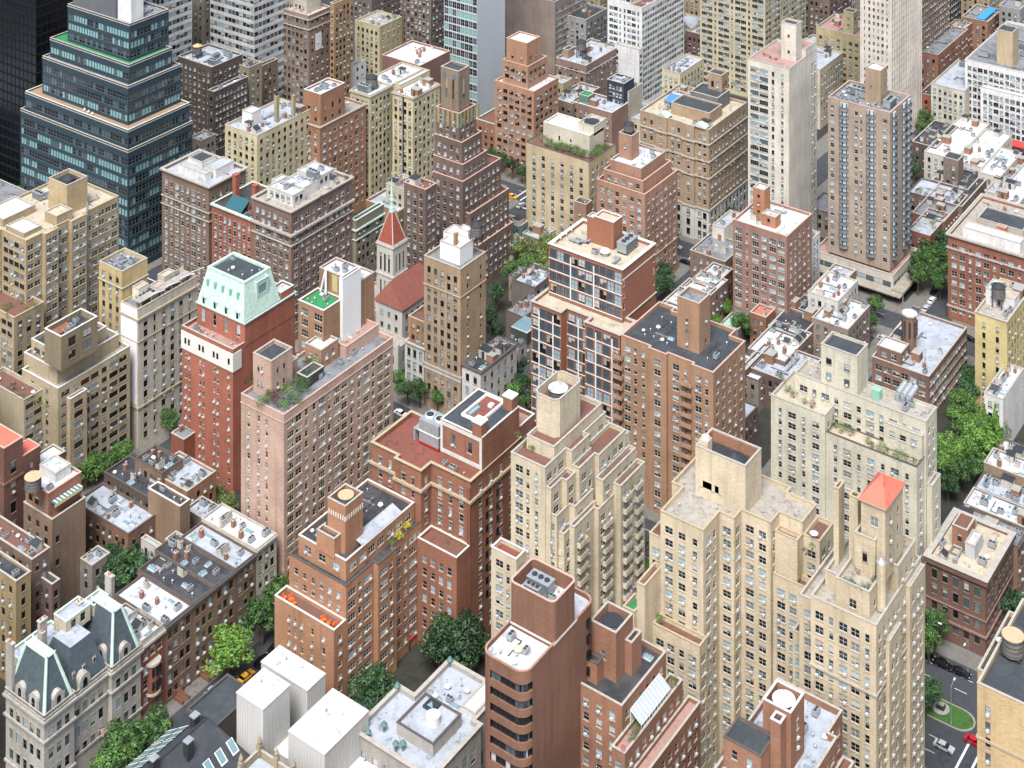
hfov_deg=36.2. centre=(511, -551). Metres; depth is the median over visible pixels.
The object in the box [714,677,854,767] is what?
apartment house
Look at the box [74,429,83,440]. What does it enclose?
window
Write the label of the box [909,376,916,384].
window
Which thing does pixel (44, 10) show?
window
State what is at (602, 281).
window
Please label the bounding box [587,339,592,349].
window
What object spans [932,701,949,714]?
monument
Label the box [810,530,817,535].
parasol
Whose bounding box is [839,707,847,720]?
window
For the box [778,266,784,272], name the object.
window
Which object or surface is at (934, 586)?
window
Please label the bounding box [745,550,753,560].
window
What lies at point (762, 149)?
window
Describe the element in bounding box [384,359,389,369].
window
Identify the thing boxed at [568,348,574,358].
window
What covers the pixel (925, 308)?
parked car
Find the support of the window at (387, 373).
in the apartment tower at (306, 458)
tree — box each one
[74,455,98,491]
[80,450,111,485]
[87,742,137,767]
[96,549,116,586]
[98,718,150,767]
[99,446,121,468]
[102,541,137,585]
[104,542,132,567]
[107,542,146,585]
[113,437,133,458]
[129,540,162,578]
[136,702,174,746]
[159,407,180,438]
[202,623,254,677]
[216,483,229,503]
[218,491,239,508]
[237,595,274,645]
[263,571,288,601]
[345,660,397,706]
[349,686,377,711]
[393,368,404,384]
[394,379,420,405]
[408,376,428,407]
[417,626,460,667]
[428,388,443,410]
[428,608,485,669]
[457,629,488,671]
[486,304,499,335]
[487,281,505,313]
[488,146,496,154]
[489,322,504,335]
[494,152,507,163]
[499,258,526,277]
[502,157,520,179]
[504,379,524,394]
[508,234,534,257]
[512,369,530,394]
[514,165,525,183]
[517,252,541,268]
[517,356,529,372]
[518,393,530,409]
[527,235,548,258]
[535,253,548,268]
[537,231,556,258]
[645,532,648,551]
[655,260,674,277]
[655,274,665,301]
[662,272,674,296]
[711,314,723,322]
[721,299,732,313]
[722,204,739,214]
[730,311,749,326]
[740,314,757,335]
[866,293,884,316]
[870,311,878,336]
[907,264,928,295]
[910,246,935,282]
[911,160,921,183]
[914,120,928,132]
[916,237,939,255]
[917,109,934,121]
[920,254,947,289]
[925,602,950,649]
[925,621,942,662]
[925,674,943,706]
[925,689,935,715]
[931,241,947,262]
[932,274,947,299]
[933,226,947,259]
[937,429,955,471]
[937,440,961,479]
[939,470,960,502]
[945,403,972,437]
[945,451,975,486]
[948,387,980,412]
[951,432,981,473]
[956,372,980,404]
[957,411,995,456]
[957,445,986,483]
[960,363,974,378]
[966,426,1000,468]
[976,406,1011,438]
[1000,587,1023,611]
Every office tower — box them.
[0,0,72,186]
[444,0,504,117]
[485,558,591,767]
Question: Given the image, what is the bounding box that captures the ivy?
[983,398,1003,449]
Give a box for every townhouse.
[123,602,165,723]
[165,530,182,540]
[403,305,424,403]
[460,335,517,400]
[504,316,530,377]
[506,291,537,335]
[509,214,527,236]
[509,234,523,260]
[512,263,548,304]
[522,222,555,252]
[662,286,682,311]
[664,277,715,305]
[682,270,727,322]
[690,232,732,275]
[695,262,732,312]
[712,209,739,240]
[745,343,768,399]
[748,320,811,366]
[750,303,774,344]
[750,348,820,409]
[768,294,817,354]
[791,263,855,313]
[808,270,857,312]
[812,229,819,284]
[812,295,869,357]
[910,205,949,255]
[912,120,957,175]
[912,186,967,245]
[924,114,989,179]
[926,157,986,217]
[932,158,979,190]
[943,151,963,183]
[961,128,1011,171]
[978,147,1021,187]
[984,364,1023,440]
[985,155,1023,195]
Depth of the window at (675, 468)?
439.18 m
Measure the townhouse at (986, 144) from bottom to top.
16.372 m
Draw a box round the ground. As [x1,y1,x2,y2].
[117,129,1023,767]
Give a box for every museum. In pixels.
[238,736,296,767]
[359,656,484,767]
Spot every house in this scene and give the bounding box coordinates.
[0,292,43,375]
[0,308,129,489]
[0,515,49,633]
[0,550,30,680]
[23,454,85,607]
[41,571,59,621]
[98,247,148,340]
[125,673,249,767]
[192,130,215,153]
[274,478,419,698]
[298,257,373,353]
[351,58,365,87]
[476,108,494,149]
[580,600,700,767]
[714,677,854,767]
[922,83,930,123]
[922,507,1016,656]
[994,163,1023,204]
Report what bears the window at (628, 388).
in the apartment building at (681, 378)
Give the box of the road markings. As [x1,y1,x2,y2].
[147,130,976,767]
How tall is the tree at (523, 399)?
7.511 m
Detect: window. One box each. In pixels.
[0,0,49,186]
[3,237,67,323]
[9,705,12,716]
[9,726,12,738]
[9,746,12,759]
[10,459,16,475]
[11,479,16,494]
[11,499,16,514]
[16,710,19,722]
[16,731,19,744]
[16,752,19,764]
[21,583,25,593]
[21,597,25,607]
[21,610,25,620]
[21,624,25,634]
[22,13,190,256]
[23,716,26,727]
[23,736,26,749]
[23,757,26,767]
[25,402,33,411]
[25,422,33,432]
[26,412,32,421]
[27,263,33,271]
[27,273,33,281]
[27,292,33,300]
[28,244,32,251]
[28,254,33,261]
[29,720,33,732]
[29,741,33,754]
[33,347,39,355]
[34,240,40,248]
[34,250,40,258]
[34,269,40,277]
[34,279,40,287]
[34,407,41,416]
[34,417,41,426]
[34,428,41,437]
[34,496,38,506]
[35,289,40,296]
[36,726,39,737]
[36,746,39,759]
[37,0,41,6]
[37,8,41,16]
[37,17,41,25]
[37,27,41,34]
[37,36,41,44]
[37,46,41,53]
[37,55,41,63]
[37,64,41,72]
[37,74,41,82]
[41,499,45,510]
[42,6,46,14]
[42,16,46,23]
[42,25,46,33]
[42,34,46,42]
[42,44,46,51]
[42,558,46,567]
[46,238,51,245]
[46,247,51,255]
[46,267,51,274]
[46,276,51,284]
[46,286,51,294]
[46,295,51,303]
[47,257,51,264]
[48,4,52,12]
[48,14,52,21]
[48,23,52,30]
[49,724,53,736]
[49,745,53,758]
[52,235,57,242]
[52,245,57,252]
[52,254,57,261]
[52,264,56,271]
[52,274,57,281]
[53,2,57,10]
[53,12,57,19]
[53,21,57,29]
[54,588,58,598]
[54,602,57,611]
[57,717,61,730]
[57,738,61,752]
[57,759,61,767]
[59,0,63,8]
[59,10,63,17]
[59,19,63,26]
[61,388,68,398]
[61,401,65,409]
[61,411,66,419]
[61,421,66,429]
[61,431,65,440]
[62,227,67,234]
[62,237,67,244]
[62,246,67,253]
[62,256,67,263]
[65,711,69,723]
[65,732,69,745]
[65,752,69,766]
[68,334,75,347]
[68,347,75,360]
[71,618,75,627]
[73,224,78,232]
[73,234,78,241]
[73,243,78,251]
[73,253,78,260]
[73,262,78,270]
[73,272,78,279]
[73,281,78,289]
[73,291,78,298]
[73,300,78,308]
[73,383,78,391]
[74,398,82,409]
[74,408,82,419]
[74,418,83,429]
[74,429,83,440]
[74,439,82,450]
[74,449,82,460]
[75,459,82,466]
[75,704,79,715]
[75,724,79,738]
[75,744,79,755]
[80,231,85,238]
[80,240,85,247]
[80,250,85,257]
[80,297,85,304]
[80,611,84,621]
[81,376,88,386]
[83,326,90,339]
[83,338,91,351]
[83,697,87,710]
[83,718,87,731]
[83,738,87,748]
[91,371,98,380]
[91,381,98,390]
[91,391,98,400]
[91,401,98,411]
[91,411,98,421]
[91,421,98,431]
[91,431,98,441]
[91,441,98,451]
[91,691,95,703]
[91,711,95,725]
[91,731,95,741]
[92,212,97,220]
[92,222,97,229]
[92,231,97,238]
[92,240,97,248]
[92,250,97,257]
[92,259,97,266]
[92,268,97,276]
[92,278,97,285]
[92,287,97,294]
[92,296,97,304]
[92,305,97,313]
[99,209,104,216]
[99,228,104,235]
[99,685,103,697]
[99,705,103,718]
[101,366,106,374]
[101,376,106,384]
[102,386,106,394]
[102,396,106,404]
[102,406,106,414]
[102,416,106,424]
[105,206,110,213]
[105,215,110,222]
[105,224,110,232]
[105,234,110,241]
[105,243,110,250]
[110,359,117,369]
[110,369,117,379]
[110,379,117,389]
[110,389,117,399]
[110,399,117,409]
[110,409,117,419]
[110,419,117,429]
[110,429,117,439]
[110,439,117,449]
[112,203,117,210]
[112,221,116,228]
[116,675,120,687]
[116,695,120,709]
[119,354,126,363]
[119,364,126,373]
[119,374,126,383]
[119,384,126,393]
[119,393,126,403]
[119,403,126,413]
[119,413,126,423]
[119,423,126,433]
[119,433,126,442]
[124,669,128,681]
[124,689,128,702]
[124,708,128,720]
[132,662,136,674]
[132,682,136,695]
[132,702,136,713]
[143,650,147,661]
[143,666,147,676]
[143,680,147,691]
[150,644,155,656]
[152,663,160,690]
[157,638,162,650]
[167,629,172,641]
[167,658,172,670]
[167,673,172,685]
[167,687,171,699]
[168,644,172,655]
[174,624,178,635]
[174,639,178,650]
[174,653,178,664]
[174,668,178,679]
[179,308,183,316]
[180,619,184,630]
[180,634,184,645]
[180,648,184,659]
[180,663,184,674]
[184,337,229,364]
[186,615,190,626]
[186,629,190,640]
[186,643,190,655]
[186,658,190,669]
[186,672,190,683]
[195,607,199,618]
[195,621,199,632]
[195,635,199,646]
[195,650,199,661]
[195,664,199,675]
[202,308,204,321]
[202,601,205,612]
[202,615,205,626]
[202,630,205,641]
[202,644,205,655]
[208,596,212,607]
[208,610,212,621]
[208,625,212,636]
[208,639,212,650]
[211,0,283,97]
[212,313,215,326]
[217,589,221,600]
[217,603,221,614]
[223,584,227,595]
[223,598,227,609]
[223,612,227,623]
[224,319,227,332]
[229,580,233,590]
[229,594,233,604]
[229,607,233,618]
[236,324,239,337]
[238,572,241,582]
[238,586,241,596]
[238,600,241,610]
[244,568,247,578]
[247,361,374,584]
[250,577,253,587]
[259,282,265,293]
[264,547,268,558]
[287,418,294,429]
[287,429,293,440]
[287,440,293,451]
[287,450,293,461]
[287,461,293,472]
[287,472,293,483]
[287,482,293,494]
[287,493,293,504]
[287,504,293,515]
[287,515,293,526]
[287,525,293,537]
[287,536,293,547]
[287,547,293,558]
[295,413,301,423]
[295,424,301,434]
[295,434,301,445]
[295,456,301,466]
[295,466,301,477]
[295,488,301,498]
[295,498,301,509]
[295,509,301,520]
[295,520,300,530]
[296,445,301,455]
[296,477,301,487]
[301,307,307,316]
[301,318,307,327]
[301,329,307,338]
[304,545,310,555]
[314,313,321,322]
[314,324,321,333]
[318,553,325,564]
[319,396,325,406]
[319,406,325,417]
[319,417,325,427]
[319,427,325,438]
[319,438,325,448]
[319,448,325,459]
[319,459,324,469]
[319,469,325,480]
[319,480,324,490]
[319,490,325,501]
[319,500,325,511]
[327,599,331,607]
[328,586,331,595]
[332,561,339,572]
[334,385,340,395]
[334,395,340,406]
[334,406,340,416]
[334,416,340,426]
[334,426,340,437]
[334,437,340,447]
[334,447,340,457]
[334,458,340,468]
[334,468,340,478]
[334,478,340,489]
[341,380,347,390]
[341,401,347,411]
[341,411,347,421]
[341,432,347,442]
[341,442,346,452]
[341,452,347,462]
[341,462,347,473]
[341,473,347,483]
[342,390,347,400]
[342,421,347,431]
[348,587,355,599]
[348,599,355,612]
[348,611,355,624]
[348,624,355,636]
[348,636,355,649]
[348,648,356,661]
[348,661,355,674]
[349,559,356,572]
[359,552,366,564]
[363,364,369,374]
[363,374,369,384]
[363,385,369,394]
[363,395,369,405]
[363,405,368,415]
[363,415,368,425]
[363,425,368,435]
[363,435,369,445]
[363,445,369,455]
[363,455,369,466]
[363,465,369,476]
[364,573,371,585]
[364,585,371,597]
[364,597,371,609]
[364,609,371,622]
[364,621,371,634]
[364,634,371,646]
[364,646,371,658]
[364,658,371,669]
[368,543,375,556]
[377,354,383,364]
[377,364,383,374]
[377,374,383,384]
[377,384,383,394]
[377,394,383,404]
[377,404,383,414]
[377,414,383,424]
[377,424,383,434]
[378,455,381,465]
[378,468,382,478]
[378,535,384,547]
[380,252,381,269]
[380,565,387,577]
[380,577,387,590]
[380,589,387,602]
[380,602,387,614]
[380,614,387,626]
[380,626,387,638]
[380,638,387,650]
[380,650,387,660]
[384,253,385,270]
[384,349,389,359]
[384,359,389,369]
[384,369,389,379]
[384,379,389,389]
[384,389,389,399]
[384,399,389,409]
[384,409,389,419]
[384,419,389,429]
[387,527,393,539]
[388,255,389,272]
[388,460,391,470]
[388,473,391,483]
[396,520,402,531]
[397,570,401,580]
[397,606,401,615]
[397,618,401,627]
[397,629,401,639]
[401,484,405,494]
[402,350,404,361]
[405,512,410,523]
[409,533,416,545]
[409,545,416,557]
[409,556,416,568]
[409,568,416,580]
[409,580,416,592]
[409,592,416,604]
[409,603,416,616]
[409,615,416,628]
[409,627,416,637]
[418,351,422,361]
[422,554,426,563]
[422,567,426,576]
[422,580,426,589]
[422,593,426,602]
[422,606,426,615]
[422,619,426,628]
[430,559,434,568]
[430,572,434,581]
[430,585,434,594]
[430,598,434,607]
[437,476,441,486]
[437,489,441,499]
[437,502,441,512]
[437,514,441,525]
[438,563,442,572]
[438,576,442,585]
[438,589,442,598]
[438,602,442,611]
[447,567,451,577]
[447,580,451,590]
[447,593,451,603]
[447,607,451,616]
[448,481,451,491]
[448,507,451,517]
[448,520,451,530]
[450,434,455,447]
[452,79,453,98]
[459,486,462,496]
[459,499,463,510]
[459,512,463,523]
[459,525,463,536]
[463,78,464,97]
[463,756,466,767]
[467,442,471,455]
[471,747,476,766]
[489,473,492,483]
[489,511,492,522]
[491,670,530,692]
[491,686,530,708]
[491,703,530,725]
[491,719,530,741]
[491,736,530,758]
[491,752,530,767]
[495,559,502,569]
[495,571,502,582]
[495,584,502,594]
[495,596,502,607]
[495,609,502,620]
[495,622,502,630]
[499,464,502,474]
[499,490,502,500]
[501,53,556,164]
[515,464,522,474]
[515,476,522,487]
[515,489,522,499]
[515,502,522,512]
[515,514,522,524]
[515,527,522,537]
[515,539,522,547]
[533,306,538,316]
[533,317,537,327]
[533,329,537,339]
[533,341,537,350]
[534,485,538,494]
[534,523,538,532]
[540,309,545,319]
[540,320,545,330]
[540,332,545,342]
[540,343,545,354]
[540,355,545,365]
[547,311,552,321]
[547,323,551,333]
[547,335,551,344]
[547,346,551,356]
[547,358,551,368]
[547,471,552,482]
[550,248,555,258]
[550,260,555,269]
[550,271,555,281]
[550,282,555,292]
[554,314,559,324]
[554,326,559,336]
[554,337,559,348]
[554,349,559,359]
[554,361,559,370]
[554,491,558,502]
[554,504,559,513]
[557,251,562,261]
[557,262,562,272]
[557,274,562,284]
[557,285,562,295]
[559,460,563,471]
[561,518,566,527]
[564,253,569,263]
[564,265,569,275]
[564,276,569,286]
[564,288,569,298]
[568,313,574,323]
[568,324,574,335]
[568,336,574,347]
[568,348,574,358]
[568,359,574,370]
[569,484,573,495]
[571,256,577,266]
[571,267,577,278]
[571,279,577,289]
[571,290,577,301]
[576,316,581,326]
[576,328,581,338]
[576,339,581,350]
[576,351,581,361]
[576,363,581,373]
[577,529,583,541]
[578,258,584,269]
[578,270,584,280]
[578,281,584,292]
[578,293,584,303]
[581,472,586,483]
[581,484,586,495]
[582,696,588,707]
[582,725,588,737]
[582,740,588,752]
[582,755,588,767]
[583,710,588,722]
[586,261,591,271]
[586,273,591,283]
[586,284,591,294]
[586,296,591,306]
[587,327,592,337]
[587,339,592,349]
[587,351,592,361]
[587,362,592,373]
[587,374,592,385]
[587,386,592,397]
[593,264,598,274]
[594,276,598,285]
[594,287,598,297]
[594,299,598,309]
[595,330,601,341]
[595,703,601,714]
[595,718,601,729]
[595,733,601,744]
[595,748,601,759]
[596,342,601,353]
[596,354,601,365]
[596,366,601,377]
[596,378,601,388]
[596,390,601,400]
[600,266,605,276]
[600,278,605,288]
[600,290,605,300]
[600,301,605,311]
[600,513,605,524]
[601,458,606,469]
[601,552,606,561]
[601,577,606,586]
[601,650,605,660]
[603,333,609,344]
[603,345,609,356]
[603,357,609,368]
[603,369,609,380]
[603,381,609,392]
[603,393,609,404]
[603,405,609,416]
[605,483,609,495]
[607,269,613,279]
[607,280,613,291]
[607,292,613,303]
[607,304,613,314]
[608,710,614,722]
[608,725,614,737]
[608,740,612,751]
[612,337,617,347]
[613,447,617,457]
[615,272,620,282]
[615,283,620,294]
[615,295,620,305]
[615,307,620,317]
[615,759,620,767]
[619,442,623,452]
[620,0,682,99]
[624,345,630,352]
[624,355,630,362]
[624,365,630,372]
[624,375,630,382]
[624,385,630,392]
[624,395,630,402]
[624,405,630,412]
[624,414,630,422]
[625,708,629,720]
[629,755,632,767]
[635,746,639,759]
[642,737,646,750]
[649,729,653,741]
[652,547,659,557]
[654,359,660,367]
[654,369,660,377]
[654,379,660,387]
[654,389,660,397]
[654,399,660,407]
[654,409,660,417]
[654,419,659,427]
[654,429,659,437]
[654,439,660,448]
[654,449,660,458]
[654,460,660,468]
[654,470,660,478]
[654,480,660,488]
[654,490,660,498]
[654,500,659,508]
[655,638,663,648]
[656,720,660,732]
[663,711,666,723]
[664,525,672,536]
[664,538,672,549]
[664,551,672,561]
[664,563,672,574]
[664,576,672,587]
[664,589,672,599]
[664,601,672,612]
[666,643,673,654]
[666,656,673,667]
[672,364,678,371]
[672,374,678,381]
[672,384,678,392]
[672,404,678,412]
[672,414,678,422]
[672,425,678,432]
[672,435,678,443]
[672,445,678,453]
[672,455,678,463]
[673,394,678,402]
[673,465,678,473]
[675,757,678,767]
[678,531,685,542]
[678,544,685,555]
[678,557,685,568]
[678,570,685,580]
[678,582,685,593]
[678,595,685,606]
[678,608,685,618]
[681,749,685,760]
[688,654,696,666]
[688,667,696,678]
[688,680,696,691]
[688,725,691,736]
[692,538,697,548]
[694,717,697,728]
[694,746,697,757]
[695,375,701,383]
[695,385,701,393]
[695,395,700,403]
[695,405,701,414]
[695,416,701,424]
[695,426,700,434]
[704,0,805,88]
[706,536,711,548]
[706,549,710,560]
[706,561,711,573]
[706,574,711,586]
[706,587,711,599]
[706,600,710,611]
[711,111,745,232]
[722,526,730,536]
[722,539,730,549]
[722,551,730,562]
[722,564,730,574]
[722,576,730,587]
[722,589,730,600]
[722,602,730,612]
[722,614,730,625]
[722,627,730,638]
[722,640,730,651]
[722,652,730,663]
[722,665,730,676]
[722,678,730,689]
[722,690,730,701]
[722,703,730,714]
[722,715,730,726]
[731,750,737,762]
[735,228,741,234]
[735,236,741,242]
[735,244,741,250]
[735,252,741,258]
[735,260,741,266]
[735,268,741,274]
[735,276,741,282]
[735,284,741,290]
[736,292,741,298]
[736,300,741,306]
[745,524,753,535]
[745,537,753,547]
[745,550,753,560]
[745,562,753,573]
[745,575,753,585]
[745,587,753,598]
[745,600,753,611]
[745,613,753,623]
[745,625,753,636]
[745,638,753,649]
[745,651,753,661]
[745,663,753,674]
[745,676,753,687]
[745,688,753,699]
[745,701,753,711]
[746,758,751,767]
[750,66,758,72]
[750,74,758,80]
[750,82,758,88]
[750,89,758,96]
[750,97,758,104]
[750,105,758,111]
[750,113,758,119]
[750,120,758,127]
[750,128,758,135]
[750,136,758,143]
[750,144,758,150]
[750,151,758,158]
[750,159,758,166]
[750,167,758,174]
[750,175,758,181]
[752,233,758,239]
[752,241,758,247]
[752,249,758,255]
[752,257,758,264]
[752,265,758,272]
[752,273,758,280]
[752,281,758,288]
[752,290,758,296]
[752,298,758,304]
[758,530,765,540]
[758,543,765,553]
[758,556,765,566]
[758,568,765,578]
[758,581,765,591]
[758,594,765,604]
[758,606,765,617]
[758,619,765,629]
[758,632,765,642]
[758,644,765,655]
[758,657,765,667]
[758,670,765,680]
[758,682,765,693]
[759,68,767,75]
[759,76,767,83]
[759,84,767,90]
[759,92,767,98]
[759,100,767,106]
[759,107,767,114]
[759,115,767,122]
[759,123,767,129]
[759,131,767,137]
[759,139,767,145]
[759,146,767,153]
[759,154,767,161]
[759,162,767,169]
[759,170,767,176]
[759,177,767,183]
[769,239,775,245]
[769,247,775,253]
[769,271,775,278]
[769,279,775,286]
[769,288,775,294]
[769,296,775,302]
[770,255,775,261]
[770,263,775,269]
[776,588,785,599]
[776,600,784,611]
[776,613,785,624]
[776,626,785,637]
[776,639,785,650]
[776,651,785,663]
[776,664,785,675]
[778,241,784,248]
[778,249,784,256]
[778,258,784,264]
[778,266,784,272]
[778,274,784,281]
[778,282,784,289]
[778,290,784,297]
[778,299,784,305]
[787,411,795,420]
[787,422,795,431]
[787,433,795,441]
[787,443,795,452]
[787,454,795,463]
[787,465,795,474]
[787,475,795,484]
[789,593,796,604]
[789,606,796,617]
[789,619,796,628]
[789,632,792,641]
[789,644,792,653]
[789,657,792,666]
[789,670,792,679]
[799,385,807,393]
[803,609,810,621]
[803,623,810,635]
[803,637,810,648]
[803,651,810,662]
[803,665,810,676]
[803,678,810,690]
[807,549,815,560]
[807,562,815,572]
[812,389,816,397]
[812,421,818,429]
[812,432,818,440]
[812,442,818,451]
[812,453,818,462]
[812,464,818,472]
[812,475,818,483]
[812,485,818,494]
[812,496,818,505]
[814,610,823,623]
[814,624,823,637]
[814,638,823,651]
[814,653,823,665]
[814,668,823,679]
[814,681,823,693]
[816,444,938,556]
[821,393,829,402]
[824,261,831,266]
[826,357,831,365]
[826,372,831,380]
[828,617,833,627]
[828,631,833,641]
[828,645,833,656]
[828,659,833,670]
[828,675,833,684]
[828,688,833,698]
[831,754,834,767]
[838,621,847,634]
[838,636,847,648]
[838,650,847,662]
[838,664,847,677]
[838,680,847,691]
[838,693,847,705]
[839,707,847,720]
[842,448,851,458]
[842,459,850,468]
[842,470,850,479]
[843,364,849,372]
[843,379,849,387]
[843,401,851,410]
[843,412,851,421]
[845,482,850,490]
[848,598,856,610]
[850,627,859,640]
[850,641,859,654]
[850,656,859,668]
[850,670,859,683]
[850,686,859,697]
[850,699,859,711]
[850,713,859,726]
[850,727,859,740]
[850,742,859,754]
[851,756,858,767]
[857,271,864,278]
[862,551,867,564]
[864,634,869,644]
[864,648,869,659]
[864,662,869,673]
[864,677,869,687]
[864,693,869,702]
[864,706,869,716]
[864,720,869,731]
[864,734,869,745]
[864,749,869,760]
[865,420,873,429]
[866,274,873,281]
[866,410,874,419]
[866,458,874,467]
[866,469,873,477]
[870,516,878,529]
[874,277,881,283]
[875,364,881,371]
[875,374,881,381]
[879,415,883,422]
[879,425,883,433]
[882,350,886,357]
[883,280,890,286]
[883,367,890,374]
[883,377,890,384]
[888,430,895,439]
[890,467,898,477]
[891,353,896,361]
[892,370,898,377]
[892,380,898,387]
[899,435,905,442]
[901,373,907,380]
[904,485,908,492]
[905,495,908,503]
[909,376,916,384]
[911,439,916,447]
[919,379,925,387]
[919,389,925,397]
[931,567,936,579]
[931,582,936,594]
[932,600,936,608]
[942,571,947,584]
[942,587,947,599]
[943,605,947,615]
[952,576,958,588]
[952,591,958,604]
[952,609,957,619]
[953,625,958,635]
[957,533,961,542]
[959,291,964,297]
[963,580,968,593]
[963,596,968,608]
[963,614,968,624]
[963,630,968,640]
[974,585,979,598]
[974,601,979,613]
[974,619,979,629]
[974,635,979,645]
[985,706,990,718]
[985,721,990,733]
[985,737,990,749]
[985,753,990,765]
[1000,268,1005,274]
[1008,270,1013,277]
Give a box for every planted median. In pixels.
[645,557,648,571]
[925,698,975,731]
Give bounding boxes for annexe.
[0,179,27,202]
[171,423,194,458]
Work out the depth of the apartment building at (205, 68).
678.21 m
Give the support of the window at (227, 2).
in the office building at (253, 29)
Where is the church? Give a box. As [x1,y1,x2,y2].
[374,173,423,387]
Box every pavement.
[82,420,181,494]
[88,617,274,767]
[147,257,161,271]
[295,197,519,352]
[393,255,689,414]
[501,169,525,187]
[645,324,893,522]
[677,92,827,244]
[817,134,947,314]
[926,355,982,670]
[951,320,974,337]
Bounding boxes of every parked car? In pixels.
[253,652,267,668]
[267,642,274,652]
[393,408,405,416]
[516,202,525,208]
[679,259,689,265]
[876,334,883,339]
[921,304,930,312]
[925,651,934,660]
[927,296,936,304]
[929,288,937,295]
[932,656,951,671]
[933,738,954,754]
[951,665,971,679]
[964,733,976,745]
[967,334,974,342]
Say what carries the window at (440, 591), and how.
in the apartment building at (449, 473)
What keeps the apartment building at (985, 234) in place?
on the ground
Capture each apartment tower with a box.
[119,267,204,448]
[181,252,296,491]
[240,319,393,584]
[404,60,512,285]
[422,221,486,413]
[491,370,644,637]
[495,31,558,176]
[530,209,656,425]
[623,427,833,767]
[748,18,816,230]
[792,472,924,767]
[820,62,920,302]
[976,598,1023,767]
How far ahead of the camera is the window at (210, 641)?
385.88 m
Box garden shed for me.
[720,311,748,338]
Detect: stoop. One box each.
[173,683,189,705]
[199,664,215,682]
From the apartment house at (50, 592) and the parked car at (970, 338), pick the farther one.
the parked car at (970, 338)
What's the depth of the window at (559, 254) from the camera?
470.49 m
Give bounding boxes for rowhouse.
[80,545,109,598]
[84,482,155,585]
[104,455,170,507]
[115,573,193,703]
[135,444,182,483]
[137,553,215,680]
[141,534,161,560]
[148,481,189,542]
[154,534,236,651]
[164,451,215,503]
[180,521,256,638]
[190,496,217,528]
[201,503,277,627]
[958,503,1023,595]
[963,487,1023,527]
[974,471,1023,505]
[983,447,1023,485]
[997,438,1023,457]
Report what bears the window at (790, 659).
in the apartment tower at (723, 580)
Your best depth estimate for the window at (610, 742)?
323.20 m
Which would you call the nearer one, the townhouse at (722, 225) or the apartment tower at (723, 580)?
the apartment tower at (723, 580)
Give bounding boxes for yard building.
[509,262,539,300]
[745,351,766,412]
[745,400,757,442]
[817,192,827,237]
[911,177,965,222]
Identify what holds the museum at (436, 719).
on the ground
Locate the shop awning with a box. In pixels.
[1012,139,1023,148]
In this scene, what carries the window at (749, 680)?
in the apartment tower at (723, 580)
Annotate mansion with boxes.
[2,571,143,767]
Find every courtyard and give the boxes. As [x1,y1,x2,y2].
[0,485,240,767]
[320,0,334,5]
[375,632,490,698]
[486,253,548,343]
[728,313,874,468]
[730,94,827,199]
[820,145,941,301]
[937,380,1023,611]
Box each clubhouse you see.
[0,423,65,529]
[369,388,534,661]
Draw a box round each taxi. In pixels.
[238,668,254,683]
[509,193,517,198]
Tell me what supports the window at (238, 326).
in the apartment tower at (245, 307)
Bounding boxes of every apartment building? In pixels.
[0,168,118,327]
[159,149,248,299]
[178,43,241,134]
[192,0,209,49]
[208,74,247,155]
[210,172,266,263]
[225,93,310,185]
[239,58,261,107]
[250,161,354,340]
[262,57,277,105]
[283,0,329,104]
[304,77,366,213]
[330,0,350,97]
[349,62,440,198]
[351,0,399,62]
[352,202,385,281]
[355,10,401,74]
[366,188,403,231]
[382,40,449,103]
[386,174,408,207]
[400,0,404,43]
[405,0,443,48]
[505,0,583,75]
[526,113,615,236]
[555,38,616,95]
[556,74,571,95]
[559,82,599,116]
[567,1,606,45]
[571,90,627,154]
[574,196,591,222]
[584,0,606,7]
[597,121,677,287]
[607,0,683,101]
[607,73,633,104]
[612,285,745,514]
[627,81,641,120]
[630,99,650,139]
[639,67,747,239]
[662,53,703,94]
[684,0,699,15]
[684,13,699,53]
[686,23,699,56]
[700,0,805,96]
[733,182,811,333]
[771,331,940,606]
[806,0,851,37]
[806,34,815,40]
[816,7,859,83]
[817,45,842,129]
[852,0,859,17]
[860,0,921,131]
[872,305,967,411]
[922,0,949,50]
[922,25,967,89]
[931,59,969,123]
[945,193,1023,326]
[950,0,960,22]
[950,19,971,55]
[961,0,1003,18]
[962,4,998,51]
[965,21,1023,152]
[974,277,1023,413]
[999,0,1023,25]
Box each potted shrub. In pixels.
[244,372,253,386]
[255,394,269,406]
[267,389,277,402]
[274,393,284,408]
[277,397,289,409]
[280,382,292,395]
[281,389,296,403]
[286,376,299,391]
[291,385,302,398]
[292,394,303,404]
[296,379,309,391]
[401,521,411,530]
[544,139,552,147]
[554,141,565,151]
[630,720,642,735]
[656,614,664,624]
[667,675,677,687]
[784,384,792,391]
[789,390,798,397]
[838,420,847,431]
[874,439,885,450]
[891,447,902,457]
[897,451,909,461]
[906,456,917,464]
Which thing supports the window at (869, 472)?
in the apartment building at (816, 455)
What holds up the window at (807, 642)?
in the apartment tower at (858, 657)
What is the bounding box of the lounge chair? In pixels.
[320,614,326,621]
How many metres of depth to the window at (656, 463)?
441.55 m
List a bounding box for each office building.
[20,0,192,264]
[143,0,191,61]
[210,0,289,98]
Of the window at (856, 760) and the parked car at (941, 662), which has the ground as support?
the parked car at (941, 662)
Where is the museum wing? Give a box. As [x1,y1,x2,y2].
[236,645,376,767]
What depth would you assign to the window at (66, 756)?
350.23 m

